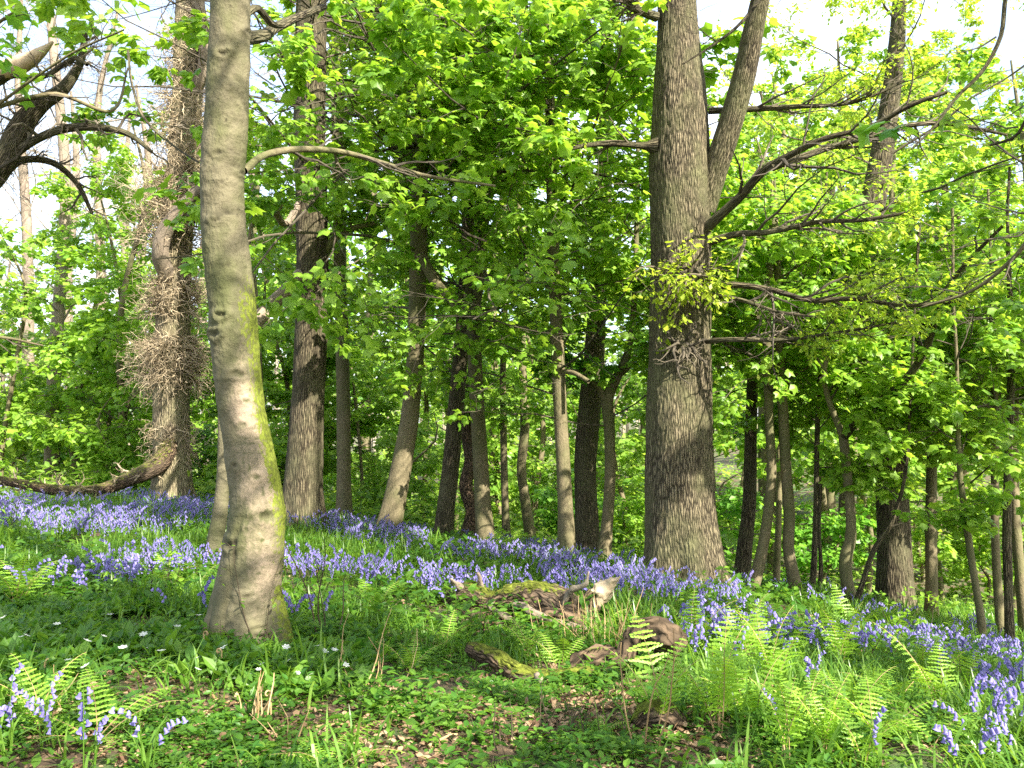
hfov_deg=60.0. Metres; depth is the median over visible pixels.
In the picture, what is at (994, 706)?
bluebell
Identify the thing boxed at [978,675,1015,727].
bluebell
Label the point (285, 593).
bluebell
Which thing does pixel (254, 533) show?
beech tree
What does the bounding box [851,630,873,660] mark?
bluebell
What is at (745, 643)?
fern
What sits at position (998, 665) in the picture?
bluebell
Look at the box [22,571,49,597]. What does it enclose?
bluebell
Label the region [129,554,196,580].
fern
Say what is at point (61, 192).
sapling
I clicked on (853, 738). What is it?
fern
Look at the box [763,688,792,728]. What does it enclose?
bluebell
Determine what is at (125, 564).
bluebell
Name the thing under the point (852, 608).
fern
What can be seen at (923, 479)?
woodland tree
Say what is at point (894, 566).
oak tree
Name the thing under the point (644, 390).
sapling
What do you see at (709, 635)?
bluebell
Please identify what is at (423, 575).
bluebell
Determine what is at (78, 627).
ground herbs
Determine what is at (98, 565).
bluebell
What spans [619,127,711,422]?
woodland tree
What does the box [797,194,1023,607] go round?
sycamore tree
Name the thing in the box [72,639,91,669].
white flower
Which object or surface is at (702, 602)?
bluebell
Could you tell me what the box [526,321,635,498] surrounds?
sapling
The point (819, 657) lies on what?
bluebell
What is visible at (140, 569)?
bluebell
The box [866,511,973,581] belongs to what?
bush
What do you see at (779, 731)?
fern
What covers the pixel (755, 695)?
fern
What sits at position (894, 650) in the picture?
fern
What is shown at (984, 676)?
bluebell
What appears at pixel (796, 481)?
sapling
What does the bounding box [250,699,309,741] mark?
dead stalks
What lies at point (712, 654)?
fern
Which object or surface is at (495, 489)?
sapling
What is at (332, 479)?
bush
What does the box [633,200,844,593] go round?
sycamore tree
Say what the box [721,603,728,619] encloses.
bluebell
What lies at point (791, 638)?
bluebell
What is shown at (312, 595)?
bluebell
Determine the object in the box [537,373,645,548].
sapling
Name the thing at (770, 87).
woodland tree
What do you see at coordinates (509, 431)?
woodland tree
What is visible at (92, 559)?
bluebell
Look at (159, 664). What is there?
white flower
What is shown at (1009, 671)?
bluebell
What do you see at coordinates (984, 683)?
bluebell
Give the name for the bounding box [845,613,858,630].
bluebell
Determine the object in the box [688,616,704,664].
bluebell
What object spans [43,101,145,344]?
bare oak
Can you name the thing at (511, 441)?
sapling
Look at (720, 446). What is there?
sapling
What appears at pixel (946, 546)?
sapling
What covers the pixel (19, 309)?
sapling
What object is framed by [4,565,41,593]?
bluebell
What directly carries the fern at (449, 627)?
on the ground at (448, 687)
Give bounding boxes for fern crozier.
[264,690,271,715]
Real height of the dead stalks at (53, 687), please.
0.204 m
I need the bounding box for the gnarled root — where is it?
[569,616,687,672]
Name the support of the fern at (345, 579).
on the ground at (448, 687)
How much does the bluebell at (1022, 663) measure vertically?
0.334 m
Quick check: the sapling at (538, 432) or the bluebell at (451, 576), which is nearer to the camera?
the bluebell at (451, 576)
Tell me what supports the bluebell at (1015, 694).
on the ground at (448, 687)
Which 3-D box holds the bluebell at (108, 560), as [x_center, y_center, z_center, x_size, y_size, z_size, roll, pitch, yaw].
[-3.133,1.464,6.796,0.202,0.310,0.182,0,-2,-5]
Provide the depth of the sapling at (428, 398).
19.43 m
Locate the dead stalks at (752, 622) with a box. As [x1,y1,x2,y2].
[736,600,774,665]
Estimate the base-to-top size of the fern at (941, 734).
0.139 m
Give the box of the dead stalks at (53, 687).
[6,665,77,707]
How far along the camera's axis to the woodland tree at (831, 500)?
25.95 m
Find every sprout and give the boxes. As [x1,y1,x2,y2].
[0,461,31,529]
[100,545,191,598]
[186,540,294,639]
[283,527,355,634]
[485,528,537,570]
[678,566,737,617]
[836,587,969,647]
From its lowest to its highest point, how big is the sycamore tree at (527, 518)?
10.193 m
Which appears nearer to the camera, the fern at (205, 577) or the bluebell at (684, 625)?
the bluebell at (684, 625)
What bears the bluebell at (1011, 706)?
on the ground at (448, 687)
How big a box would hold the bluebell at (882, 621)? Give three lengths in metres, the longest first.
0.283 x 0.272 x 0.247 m
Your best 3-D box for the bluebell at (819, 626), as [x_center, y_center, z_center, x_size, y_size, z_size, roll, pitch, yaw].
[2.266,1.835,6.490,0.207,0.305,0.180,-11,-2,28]
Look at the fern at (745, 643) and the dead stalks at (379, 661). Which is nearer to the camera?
the dead stalks at (379, 661)
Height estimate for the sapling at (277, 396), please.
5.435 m
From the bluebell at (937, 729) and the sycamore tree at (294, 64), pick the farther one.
the sycamore tree at (294, 64)
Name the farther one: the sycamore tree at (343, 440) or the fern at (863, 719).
the sycamore tree at (343, 440)
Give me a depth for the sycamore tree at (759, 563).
10.28 m
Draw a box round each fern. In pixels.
[0,558,59,601]
[0,649,39,672]
[0,652,106,731]
[4,668,184,747]
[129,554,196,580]
[178,564,217,586]
[270,720,404,767]
[323,572,350,580]
[353,578,404,603]
[378,635,444,669]
[420,610,476,641]
[459,756,509,767]
[493,530,530,551]
[497,617,555,655]
[528,631,605,668]
[577,715,629,740]
[580,609,625,632]
[604,614,706,733]
[669,616,749,733]
[671,591,738,641]
[689,628,757,661]
[691,649,807,717]
[716,593,771,664]
[735,605,816,686]
[744,669,890,720]
[749,676,828,766]
[763,604,795,634]
[783,617,821,639]
[783,674,851,752]
[799,666,903,709]
[804,675,939,742]
[809,610,865,661]
[820,695,908,762]
[830,584,886,626]
[840,669,963,696]
[856,632,934,663]
[869,709,994,760]
[873,622,965,708]
[890,629,945,666]
[930,633,983,688]
[944,618,994,642]
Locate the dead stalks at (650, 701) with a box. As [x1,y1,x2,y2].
[620,629,674,754]
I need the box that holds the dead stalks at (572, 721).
[534,688,599,744]
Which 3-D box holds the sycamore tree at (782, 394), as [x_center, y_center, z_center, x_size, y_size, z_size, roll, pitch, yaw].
[3.197,-0.078,10.783,3.770,5.673,3.694,2,-3,-43]
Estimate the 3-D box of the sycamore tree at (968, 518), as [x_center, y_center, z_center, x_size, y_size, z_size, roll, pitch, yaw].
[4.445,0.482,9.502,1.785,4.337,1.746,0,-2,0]
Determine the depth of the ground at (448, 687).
4.07 m
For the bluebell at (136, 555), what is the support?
on the ground at (448, 687)
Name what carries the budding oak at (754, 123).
on the ground at (448, 687)
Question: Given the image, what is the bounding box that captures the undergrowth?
[0,425,1023,613]
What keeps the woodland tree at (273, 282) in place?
on the ground at (448, 687)
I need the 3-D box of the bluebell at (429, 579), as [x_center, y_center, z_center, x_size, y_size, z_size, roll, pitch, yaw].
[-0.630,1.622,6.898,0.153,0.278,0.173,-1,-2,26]
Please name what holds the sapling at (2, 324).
on the ground at (448, 687)
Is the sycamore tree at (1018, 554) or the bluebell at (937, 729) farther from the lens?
the sycamore tree at (1018, 554)
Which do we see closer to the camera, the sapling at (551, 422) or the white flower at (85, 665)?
the white flower at (85, 665)
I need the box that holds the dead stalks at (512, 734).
[464,699,515,756]
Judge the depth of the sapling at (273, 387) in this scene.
16.57 m
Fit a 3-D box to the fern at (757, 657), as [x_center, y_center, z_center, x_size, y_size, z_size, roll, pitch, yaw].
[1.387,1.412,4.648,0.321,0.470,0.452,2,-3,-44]
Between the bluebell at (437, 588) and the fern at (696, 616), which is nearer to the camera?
the fern at (696, 616)
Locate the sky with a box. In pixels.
[0,0,1023,424]
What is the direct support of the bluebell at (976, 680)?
on the ground at (448, 687)
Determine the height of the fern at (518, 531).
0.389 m
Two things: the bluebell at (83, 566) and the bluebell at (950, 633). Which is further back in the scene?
the bluebell at (950, 633)
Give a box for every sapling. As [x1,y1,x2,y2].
[0,198,195,473]
[0,215,115,488]
[0,284,217,486]
[0,298,75,460]
[0,307,150,484]
[0,320,59,461]
[2,339,104,472]
[28,150,190,468]
[30,105,202,472]
[61,296,147,473]
[110,299,217,456]
[128,357,215,462]
[190,116,357,481]
[202,220,335,483]
[261,224,439,498]
[263,277,394,469]
[279,245,437,527]
[327,221,467,521]
[351,257,453,502]
[395,227,536,529]
[417,272,546,501]
[436,307,554,532]
[487,320,617,535]
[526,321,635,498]
[531,397,643,537]
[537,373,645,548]
[547,292,736,530]
[620,173,811,558]
[642,138,925,582]
[713,223,875,581]
[754,274,957,594]
[850,251,1021,600]
[868,331,1021,568]
[937,253,1023,609]
[971,231,1023,522]
[981,388,1023,533]
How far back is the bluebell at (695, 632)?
4.89 m
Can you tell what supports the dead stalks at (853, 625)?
on the ground at (448, 687)
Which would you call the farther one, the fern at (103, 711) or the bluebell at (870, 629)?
the bluebell at (870, 629)
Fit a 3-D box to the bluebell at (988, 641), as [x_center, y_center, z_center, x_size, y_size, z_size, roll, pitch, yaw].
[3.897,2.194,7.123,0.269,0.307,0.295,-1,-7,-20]
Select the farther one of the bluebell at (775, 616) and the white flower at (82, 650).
the bluebell at (775, 616)
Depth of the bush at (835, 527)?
16.56 m
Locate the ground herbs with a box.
[0,487,1023,767]
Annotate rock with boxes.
[630,696,686,730]
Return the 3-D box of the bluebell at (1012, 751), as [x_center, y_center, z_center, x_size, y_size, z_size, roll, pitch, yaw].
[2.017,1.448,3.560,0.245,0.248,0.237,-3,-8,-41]
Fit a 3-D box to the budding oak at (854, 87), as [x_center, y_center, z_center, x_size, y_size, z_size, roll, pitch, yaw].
[8.978,-2.023,23.992,6.969,13.808,6.422,2,-3,-40]
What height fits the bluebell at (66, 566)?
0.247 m
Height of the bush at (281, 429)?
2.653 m
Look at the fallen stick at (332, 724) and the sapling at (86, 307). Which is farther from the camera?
the sapling at (86, 307)
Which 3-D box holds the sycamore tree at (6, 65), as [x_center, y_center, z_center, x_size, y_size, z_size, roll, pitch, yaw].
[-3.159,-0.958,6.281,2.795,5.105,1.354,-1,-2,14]
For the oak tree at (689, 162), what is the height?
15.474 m
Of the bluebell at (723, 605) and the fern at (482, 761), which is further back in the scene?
the bluebell at (723, 605)
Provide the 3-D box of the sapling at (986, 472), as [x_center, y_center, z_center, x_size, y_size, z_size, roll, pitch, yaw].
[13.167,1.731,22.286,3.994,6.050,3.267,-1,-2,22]
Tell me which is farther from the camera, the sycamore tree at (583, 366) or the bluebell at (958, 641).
the sycamore tree at (583, 366)
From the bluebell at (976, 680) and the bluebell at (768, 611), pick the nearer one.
the bluebell at (976, 680)
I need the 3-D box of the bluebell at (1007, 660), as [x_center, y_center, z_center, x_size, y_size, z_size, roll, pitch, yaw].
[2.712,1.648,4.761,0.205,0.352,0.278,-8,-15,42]
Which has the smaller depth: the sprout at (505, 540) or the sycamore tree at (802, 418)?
the sprout at (505, 540)
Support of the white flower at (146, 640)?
on the ground at (448, 687)
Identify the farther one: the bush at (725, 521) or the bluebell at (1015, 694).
the bush at (725, 521)
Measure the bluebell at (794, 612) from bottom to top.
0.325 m
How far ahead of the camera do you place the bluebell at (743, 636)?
5.25 m
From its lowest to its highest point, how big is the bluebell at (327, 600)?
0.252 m
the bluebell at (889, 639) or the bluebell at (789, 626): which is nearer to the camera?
the bluebell at (789, 626)
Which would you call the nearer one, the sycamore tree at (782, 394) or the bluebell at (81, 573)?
the bluebell at (81, 573)
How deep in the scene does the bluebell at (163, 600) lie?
5.54 m
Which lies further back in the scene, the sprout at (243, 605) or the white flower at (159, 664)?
the sprout at (243, 605)
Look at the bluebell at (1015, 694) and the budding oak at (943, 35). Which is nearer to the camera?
the bluebell at (1015, 694)
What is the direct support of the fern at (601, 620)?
on the ground at (448, 687)
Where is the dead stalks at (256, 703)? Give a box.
[238,671,273,726]
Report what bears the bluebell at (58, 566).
on the ground at (448, 687)
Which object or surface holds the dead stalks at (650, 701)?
on the ground at (448, 687)
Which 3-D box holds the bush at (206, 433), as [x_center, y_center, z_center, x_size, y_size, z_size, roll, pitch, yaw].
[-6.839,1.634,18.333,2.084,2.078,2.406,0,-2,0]
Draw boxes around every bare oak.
[0,0,151,478]
[0,0,273,480]
[0,41,76,375]
[2,0,204,472]
[31,73,128,463]
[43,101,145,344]
[48,65,169,408]
[122,82,272,462]
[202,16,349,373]
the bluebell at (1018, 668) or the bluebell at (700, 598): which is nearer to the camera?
the bluebell at (1018, 668)
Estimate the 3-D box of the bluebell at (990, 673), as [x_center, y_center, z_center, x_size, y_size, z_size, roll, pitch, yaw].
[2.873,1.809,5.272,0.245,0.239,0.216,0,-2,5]
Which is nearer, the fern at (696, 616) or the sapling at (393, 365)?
the fern at (696, 616)
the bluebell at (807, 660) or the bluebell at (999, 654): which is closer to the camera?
the bluebell at (807, 660)
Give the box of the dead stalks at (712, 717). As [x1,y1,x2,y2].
[700,678,730,728]
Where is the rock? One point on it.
(639, 718)
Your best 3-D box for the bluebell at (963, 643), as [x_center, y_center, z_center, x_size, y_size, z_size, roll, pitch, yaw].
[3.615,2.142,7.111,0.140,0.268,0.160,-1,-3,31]
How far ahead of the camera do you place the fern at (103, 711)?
3.58 m
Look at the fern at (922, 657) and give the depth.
6.19 m
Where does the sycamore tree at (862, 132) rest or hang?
on the ground at (448, 687)
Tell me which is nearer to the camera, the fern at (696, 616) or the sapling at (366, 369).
the fern at (696, 616)
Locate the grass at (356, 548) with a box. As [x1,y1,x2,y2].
[0,488,1023,767]
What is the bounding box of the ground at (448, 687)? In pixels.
[0,423,1023,767]
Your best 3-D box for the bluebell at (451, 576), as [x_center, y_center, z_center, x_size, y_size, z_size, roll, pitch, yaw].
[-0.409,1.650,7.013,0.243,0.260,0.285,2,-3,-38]
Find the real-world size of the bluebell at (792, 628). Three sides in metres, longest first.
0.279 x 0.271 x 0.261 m
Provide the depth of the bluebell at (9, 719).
3.33 m
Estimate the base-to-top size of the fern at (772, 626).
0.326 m
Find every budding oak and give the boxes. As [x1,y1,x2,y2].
[712,67,829,515]
[751,48,956,543]
[845,6,1022,529]
[915,57,1023,264]
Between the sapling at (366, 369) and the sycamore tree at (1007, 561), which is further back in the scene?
the sapling at (366, 369)
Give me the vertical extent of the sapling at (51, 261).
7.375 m
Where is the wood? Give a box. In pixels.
[0,169,976,519]
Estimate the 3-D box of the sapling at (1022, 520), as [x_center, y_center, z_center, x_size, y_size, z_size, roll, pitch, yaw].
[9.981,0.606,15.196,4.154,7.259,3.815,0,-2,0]
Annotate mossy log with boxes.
[438,571,620,629]
[464,642,599,685]
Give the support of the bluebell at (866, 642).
on the ground at (448, 687)
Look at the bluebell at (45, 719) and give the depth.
3.25 m
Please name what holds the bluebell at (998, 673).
on the ground at (448, 687)
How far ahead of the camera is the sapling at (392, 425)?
18.43 m
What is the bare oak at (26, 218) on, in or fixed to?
on the ground at (448, 687)
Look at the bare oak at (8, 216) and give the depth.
30.53 m
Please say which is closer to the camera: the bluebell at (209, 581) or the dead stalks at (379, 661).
the dead stalks at (379, 661)
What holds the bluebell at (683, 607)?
on the ground at (448, 687)
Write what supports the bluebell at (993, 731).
on the ground at (448, 687)
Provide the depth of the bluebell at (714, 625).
5.80 m
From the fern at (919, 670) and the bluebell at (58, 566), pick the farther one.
the bluebell at (58, 566)
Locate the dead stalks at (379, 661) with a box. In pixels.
[339,608,441,694]
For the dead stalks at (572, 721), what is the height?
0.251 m
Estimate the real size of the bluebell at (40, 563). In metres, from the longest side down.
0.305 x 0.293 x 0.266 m
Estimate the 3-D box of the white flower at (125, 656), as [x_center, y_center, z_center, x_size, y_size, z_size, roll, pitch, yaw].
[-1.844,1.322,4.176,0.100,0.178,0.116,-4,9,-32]
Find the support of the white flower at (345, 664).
on the ground at (448, 687)
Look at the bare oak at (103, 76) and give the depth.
27.12 m
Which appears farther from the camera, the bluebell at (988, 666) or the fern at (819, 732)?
the bluebell at (988, 666)
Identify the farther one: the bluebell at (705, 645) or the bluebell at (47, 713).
the bluebell at (705, 645)
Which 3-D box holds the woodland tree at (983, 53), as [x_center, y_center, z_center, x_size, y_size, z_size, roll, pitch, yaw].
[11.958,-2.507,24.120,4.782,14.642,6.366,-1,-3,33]
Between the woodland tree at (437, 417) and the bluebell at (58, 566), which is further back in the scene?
the woodland tree at (437, 417)
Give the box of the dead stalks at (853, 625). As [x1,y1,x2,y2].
[814,596,893,658]
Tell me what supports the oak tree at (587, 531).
on the ground at (448, 687)
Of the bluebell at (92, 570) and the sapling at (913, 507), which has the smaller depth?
the bluebell at (92, 570)
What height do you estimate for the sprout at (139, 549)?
0.477 m
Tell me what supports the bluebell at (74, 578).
on the ground at (448, 687)
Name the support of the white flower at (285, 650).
on the ground at (448, 687)
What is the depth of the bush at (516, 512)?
23.20 m
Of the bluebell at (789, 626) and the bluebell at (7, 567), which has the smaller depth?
the bluebell at (789, 626)
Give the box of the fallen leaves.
[0,548,998,767]
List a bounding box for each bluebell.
[0,705,40,755]
[0,707,47,766]
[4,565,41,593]
[4,662,37,750]
[9,685,63,750]
[15,558,51,589]
[19,671,71,746]
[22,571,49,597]
[25,701,69,765]
[27,695,76,748]
[36,562,53,591]
[40,570,62,587]
[43,687,124,767]
[46,575,64,590]
[48,559,68,588]
[53,555,66,589]
[59,560,71,582]
[61,574,78,590]
[71,574,84,591]
[74,569,98,595]
[74,715,108,767]
[76,579,92,601]
[77,563,92,591]
[84,568,97,583]
[89,556,100,569]
[94,563,100,576]
[98,556,117,578]
[105,564,119,590]
[109,706,187,767]
[112,553,141,578]
[112,563,124,586]
[122,561,130,575]
[128,561,134,585]
[130,553,138,585]
[130,556,143,578]
[131,564,141,585]
[139,560,152,574]
[147,560,159,575]
[151,587,186,621]
[187,575,214,623]
[197,592,207,614]
[282,589,316,618]
[284,597,310,622]
[292,593,307,630]
[293,593,329,619]
[316,590,334,622]
[409,567,435,599]
[421,577,435,607]
[431,586,460,612]
[444,575,466,605]
[660,598,693,617]
[661,604,672,621]
[677,623,710,666]
[682,620,688,652]
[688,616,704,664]
[688,626,702,650]
[694,598,706,622]
[695,594,711,625]
[698,635,708,663]
[702,626,714,646]
[706,606,722,641]
[710,623,723,636]
[711,601,727,620]
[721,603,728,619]
[738,626,760,672]
[750,619,776,655]
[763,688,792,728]
[764,601,772,632]
[768,628,786,653]
[769,609,795,645]
[774,635,798,659]
[777,610,796,638]
[777,625,791,648]
[784,617,804,650]
[794,626,813,652]
[796,650,829,680]
[796,656,832,690]
[803,630,842,664]
[805,609,822,644]
[806,623,816,655]
[814,617,822,639]
[842,706,900,767]
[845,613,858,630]
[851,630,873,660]
[851,630,874,654]
[856,609,868,622]
[862,631,872,657]
[863,622,878,641]
[867,623,891,649]
[870,624,898,652]
[873,619,884,647]
[884,632,897,661]
[888,629,907,652]
[905,632,915,655]
[913,622,924,653]
[913,723,973,767]
[917,646,960,677]
[923,623,932,651]
[930,651,947,687]
[932,701,1001,760]
[934,724,1005,767]
[936,635,946,655]
[947,630,953,655]
[950,674,982,739]
[952,633,959,657]
[952,677,996,736]
[954,659,981,685]
[956,635,971,659]
[958,636,966,659]
[960,726,1009,767]
[965,663,990,690]
[965,681,1023,761]
[967,660,986,691]
[967,711,996,767]
[970,677,1007,732]
[972,661,1005,687]
[972,685,1011,720]
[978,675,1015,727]
[978,700,1018,742]
[980,673,1023,742]
[982,639,997,659]
[982,670,999,682]
[989,689,1023,733]
[989,725,1006,766]
[990,639,996,661]
[991,656,1023,691]
[993,658,1023,684]
[993,718,1022,763]
[994,671,1002,682]
[996,684,1018,729]
[997,652,1020,696]
[1004,686,1020,727]
[1005,658,1018,695]
[1021,661,1023,682]
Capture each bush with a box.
[4,434,43,491]
[45,397,151,494]
[60,422,105,481]
[109,415,148,470]
[142,422,217,494]
[201,388,288,483]
[278,435,335,485]
[323,453,373,501]
[352,412,464,532]
[458,461,531,530]
[494,453,557,534]
[517,468,615,539]
[597,487,644,557]
[641,482,764,569]
[716,472,762,547]
[763,499,876,588]
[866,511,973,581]
[937,505,1023,602]
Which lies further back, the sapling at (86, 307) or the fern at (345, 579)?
the sapling at (86, 307)
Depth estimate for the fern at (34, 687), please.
3.57 m
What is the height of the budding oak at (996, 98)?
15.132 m
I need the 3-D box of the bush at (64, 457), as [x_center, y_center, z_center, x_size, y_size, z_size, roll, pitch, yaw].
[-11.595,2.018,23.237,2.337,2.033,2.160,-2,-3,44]
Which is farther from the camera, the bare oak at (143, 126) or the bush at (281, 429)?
the bare oak at (143, 126)
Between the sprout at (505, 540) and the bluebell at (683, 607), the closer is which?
the bluebell at (683, 607)
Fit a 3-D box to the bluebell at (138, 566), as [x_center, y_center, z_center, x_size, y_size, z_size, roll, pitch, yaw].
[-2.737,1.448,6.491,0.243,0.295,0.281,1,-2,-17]
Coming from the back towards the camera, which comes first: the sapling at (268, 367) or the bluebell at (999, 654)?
the sapling at (268, 367)
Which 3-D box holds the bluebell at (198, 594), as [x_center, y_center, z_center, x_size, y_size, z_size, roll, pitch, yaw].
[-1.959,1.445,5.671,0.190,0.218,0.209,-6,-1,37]
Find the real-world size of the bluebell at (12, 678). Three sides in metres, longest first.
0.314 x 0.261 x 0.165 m
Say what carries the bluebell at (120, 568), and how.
on the ground at (448, 687)
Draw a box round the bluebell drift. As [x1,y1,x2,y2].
[0,483,1023,663]
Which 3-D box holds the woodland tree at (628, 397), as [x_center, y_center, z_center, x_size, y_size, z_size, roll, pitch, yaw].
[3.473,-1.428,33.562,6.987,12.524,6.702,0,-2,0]
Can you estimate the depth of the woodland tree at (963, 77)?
20.26 m
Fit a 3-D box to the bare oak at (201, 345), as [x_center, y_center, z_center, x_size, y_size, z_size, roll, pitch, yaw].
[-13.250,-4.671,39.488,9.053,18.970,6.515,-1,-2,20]
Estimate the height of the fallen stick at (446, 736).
0.028 m
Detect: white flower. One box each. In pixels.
[47,622,65,635]
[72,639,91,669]
[80,663,104,698]
[110,645,132,681]
[132,631,153,658]
[150,649,173,672]
[183,667,200,692]
[219,645,236,672]
[251,668,264,680]
[272,644,292,660]
[326,647,337,666]
[336,662,353,689]
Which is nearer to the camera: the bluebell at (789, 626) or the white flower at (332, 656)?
the white flower at (332, 656)
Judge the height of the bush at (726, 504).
2.020 m
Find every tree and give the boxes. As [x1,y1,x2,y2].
[0,0,198,357]
[0,0,254,561]
[0,0,294,501]
[0,31,180,225]
[30,0,571,533]
[64,0,818,527]
[131,0,619,519]
[138,114,356,437]
[199,0,495,644]
[245,156,389,457]
[271,0,723,547]
[278,30,451,504]
[290,0,787,555]
[327,24,616,535]
[358,224,453,479]
[391,99,571,513]
[395,185,539,535]
[402,0,844,553]
[403,113,578,537]
[442,0,730,562]
[448,77,623,541]
[498,121,584,479]
[513,196,649,491]
[533,0,1023,594]
[570,0,1023,613]
[571,135,926,593]
[605,115,835,499]
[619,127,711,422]
[626,129,982,601]
[630,29,869,575]
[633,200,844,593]
[665,0,1023,307]
[716,80,819,504]
[727,172,898,591]
[729,108,952,479]
[789,201,1023,619]
[792,24,931,547]
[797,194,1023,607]
[805,77,1001,437]
[825,168,1023,646]
[834,225,1016,602]
[838,167,1023,647]
[848,163,1023,502]
[880,189,1023,635]
[883,199,1023,634]
[884,28,1023,556]
[923,60,1023,552]
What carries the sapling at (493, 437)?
on the ground at (448, 687)
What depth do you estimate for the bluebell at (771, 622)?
5.52 m
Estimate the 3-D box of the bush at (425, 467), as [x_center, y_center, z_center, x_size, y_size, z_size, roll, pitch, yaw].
[-1.679,1.874,16.835,2.719,2.679,1.835,0,-2,0]
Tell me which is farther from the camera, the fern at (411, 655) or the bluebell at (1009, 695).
the fern at (411, 655)
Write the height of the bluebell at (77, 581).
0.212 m
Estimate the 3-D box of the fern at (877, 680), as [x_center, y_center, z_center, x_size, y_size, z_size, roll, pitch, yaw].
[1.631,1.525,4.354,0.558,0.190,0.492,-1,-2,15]
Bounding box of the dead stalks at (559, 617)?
[512,600,586,639]
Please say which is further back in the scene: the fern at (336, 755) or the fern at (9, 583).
the fern at (9, 583)
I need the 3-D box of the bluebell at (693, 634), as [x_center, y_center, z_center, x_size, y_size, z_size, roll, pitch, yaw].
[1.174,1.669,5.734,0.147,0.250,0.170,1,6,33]
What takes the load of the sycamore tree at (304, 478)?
on the ground at (448, 687)
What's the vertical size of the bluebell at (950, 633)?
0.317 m
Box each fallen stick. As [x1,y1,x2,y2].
[204,689,246,704]
[306,722,374,729]
[426,733,467,748]
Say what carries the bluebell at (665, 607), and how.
on the ground at (448, 687)
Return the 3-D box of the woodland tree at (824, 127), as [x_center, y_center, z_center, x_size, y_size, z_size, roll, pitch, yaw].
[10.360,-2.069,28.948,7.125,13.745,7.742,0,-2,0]
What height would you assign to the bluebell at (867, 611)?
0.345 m
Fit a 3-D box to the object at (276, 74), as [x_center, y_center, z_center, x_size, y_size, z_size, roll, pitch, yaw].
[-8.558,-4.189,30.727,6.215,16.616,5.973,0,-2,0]
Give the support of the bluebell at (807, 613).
on the ground at (448, 687)
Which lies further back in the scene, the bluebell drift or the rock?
the bluebell drift
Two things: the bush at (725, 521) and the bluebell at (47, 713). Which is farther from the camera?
the bush at (725, 521)
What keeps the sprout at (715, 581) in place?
on the ground at (448, 687)
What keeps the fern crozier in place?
on the ground at (448, 687)
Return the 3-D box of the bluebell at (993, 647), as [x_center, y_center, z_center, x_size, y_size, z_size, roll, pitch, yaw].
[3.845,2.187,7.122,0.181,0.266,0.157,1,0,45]
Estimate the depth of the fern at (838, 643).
5.69 m
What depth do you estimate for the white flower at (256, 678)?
4.25 m
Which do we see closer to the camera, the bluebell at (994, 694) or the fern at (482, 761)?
the fern at (482, 761)
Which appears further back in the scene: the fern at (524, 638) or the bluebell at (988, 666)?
the fern at (524, 638)
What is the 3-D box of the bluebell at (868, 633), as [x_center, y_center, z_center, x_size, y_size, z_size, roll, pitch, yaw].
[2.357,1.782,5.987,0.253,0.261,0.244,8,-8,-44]
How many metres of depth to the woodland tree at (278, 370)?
33.29 m
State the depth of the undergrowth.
16.37 m
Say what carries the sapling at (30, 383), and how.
on the ground at (448, 687)
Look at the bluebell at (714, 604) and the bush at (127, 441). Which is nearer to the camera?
the bluebell at (714, 604)
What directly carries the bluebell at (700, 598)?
on the ground at (448, 687)
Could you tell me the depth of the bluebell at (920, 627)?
6.90 m
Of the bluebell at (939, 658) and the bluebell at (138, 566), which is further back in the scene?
the bluebell at (138, 566)
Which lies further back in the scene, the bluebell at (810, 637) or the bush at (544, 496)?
the bush at (544, 496)
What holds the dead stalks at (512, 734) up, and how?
on the ground at (448, 687)
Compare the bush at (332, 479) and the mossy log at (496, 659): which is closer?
the mossy log at (496, 659)
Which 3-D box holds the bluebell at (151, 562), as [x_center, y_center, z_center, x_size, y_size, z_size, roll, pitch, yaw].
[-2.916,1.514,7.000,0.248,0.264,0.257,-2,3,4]
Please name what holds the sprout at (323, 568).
on the ground at (448, 687)
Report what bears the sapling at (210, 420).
on the ground at (448, 687)
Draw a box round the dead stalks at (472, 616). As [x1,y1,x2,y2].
[440,593,489,632]
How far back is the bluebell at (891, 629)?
6.49 m
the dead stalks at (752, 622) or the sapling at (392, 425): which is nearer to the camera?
the dead stalks at (752, 622)
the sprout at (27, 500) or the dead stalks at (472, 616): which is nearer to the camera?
the dead stalks at (472, 616)
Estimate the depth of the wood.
78.71 m
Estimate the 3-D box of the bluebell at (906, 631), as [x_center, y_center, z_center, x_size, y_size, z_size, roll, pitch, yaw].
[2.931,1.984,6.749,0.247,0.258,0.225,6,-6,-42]
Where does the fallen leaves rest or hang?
on the ground at (448, 687)
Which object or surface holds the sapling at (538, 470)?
on the ground at (448, 687)
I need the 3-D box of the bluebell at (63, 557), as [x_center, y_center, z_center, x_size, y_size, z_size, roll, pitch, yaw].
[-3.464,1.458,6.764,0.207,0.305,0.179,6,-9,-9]
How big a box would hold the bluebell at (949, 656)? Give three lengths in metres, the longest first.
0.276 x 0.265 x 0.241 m
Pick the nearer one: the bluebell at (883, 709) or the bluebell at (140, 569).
the bluebell at (883, 709)
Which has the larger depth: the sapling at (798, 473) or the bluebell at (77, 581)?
the sapling at (798, 473)
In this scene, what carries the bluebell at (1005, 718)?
on the ground at (448, 687)
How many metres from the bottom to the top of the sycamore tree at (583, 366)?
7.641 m
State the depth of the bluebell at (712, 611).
5.95 m
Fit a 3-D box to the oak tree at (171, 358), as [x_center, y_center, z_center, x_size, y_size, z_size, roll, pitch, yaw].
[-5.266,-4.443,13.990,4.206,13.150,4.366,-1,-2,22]
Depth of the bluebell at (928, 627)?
6.95 m
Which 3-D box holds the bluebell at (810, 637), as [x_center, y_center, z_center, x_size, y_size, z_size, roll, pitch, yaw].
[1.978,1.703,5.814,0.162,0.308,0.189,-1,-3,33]
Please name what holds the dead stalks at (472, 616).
on the ground at (448, 687)

